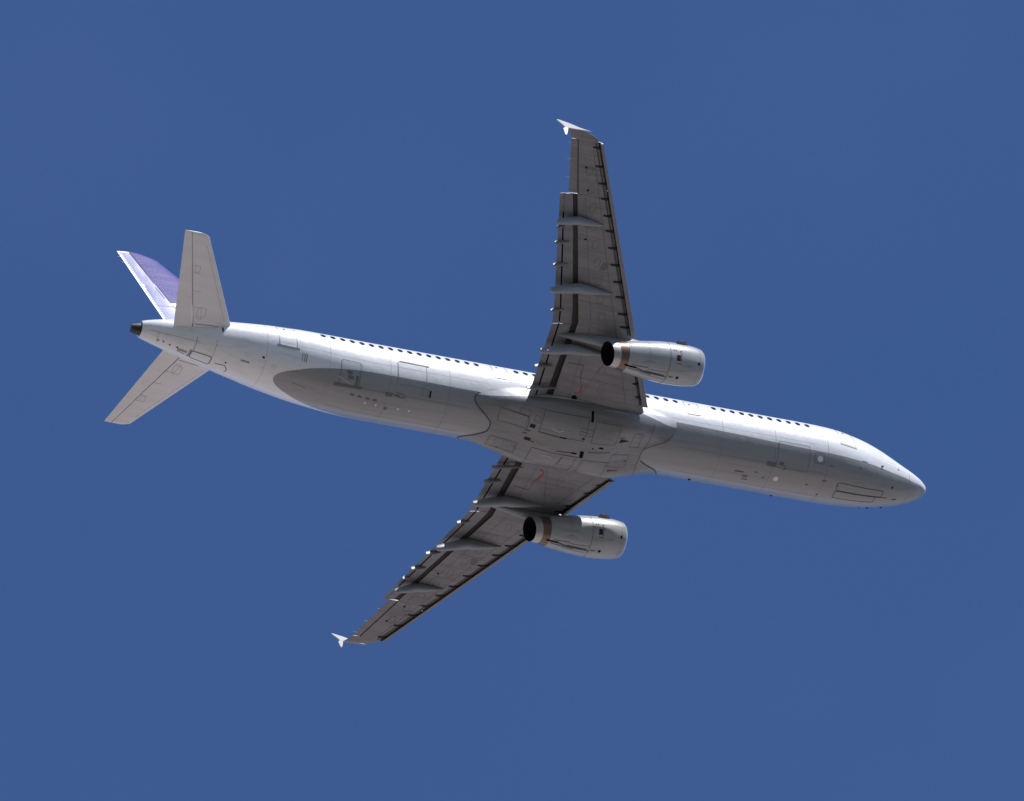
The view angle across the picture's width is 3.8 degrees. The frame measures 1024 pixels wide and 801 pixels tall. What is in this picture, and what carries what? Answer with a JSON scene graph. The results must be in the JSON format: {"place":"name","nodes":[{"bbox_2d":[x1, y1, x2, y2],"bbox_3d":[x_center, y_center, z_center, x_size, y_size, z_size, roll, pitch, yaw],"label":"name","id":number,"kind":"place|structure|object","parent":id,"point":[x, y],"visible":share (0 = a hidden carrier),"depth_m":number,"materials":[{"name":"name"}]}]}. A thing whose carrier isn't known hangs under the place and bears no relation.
{"place":"outdoors","nodes":[
{"label":"outdoors","id":0,"kind":"place"},
{"bbox_2d":[0,0,1023,800],"label":"sky","id":1,"kind":"structure","parent":0,"point":[823,200],"materials":[{"name":"blue"}]},
{"bbox_2d":[104,119,925,647],"bbox_3d":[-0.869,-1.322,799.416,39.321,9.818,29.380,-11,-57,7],"label":"airliner","id":2,"kind":"object","parent":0,"point":[576,419],"visible":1,"depth_m":797.47,"materials":[{"name":"paint"}]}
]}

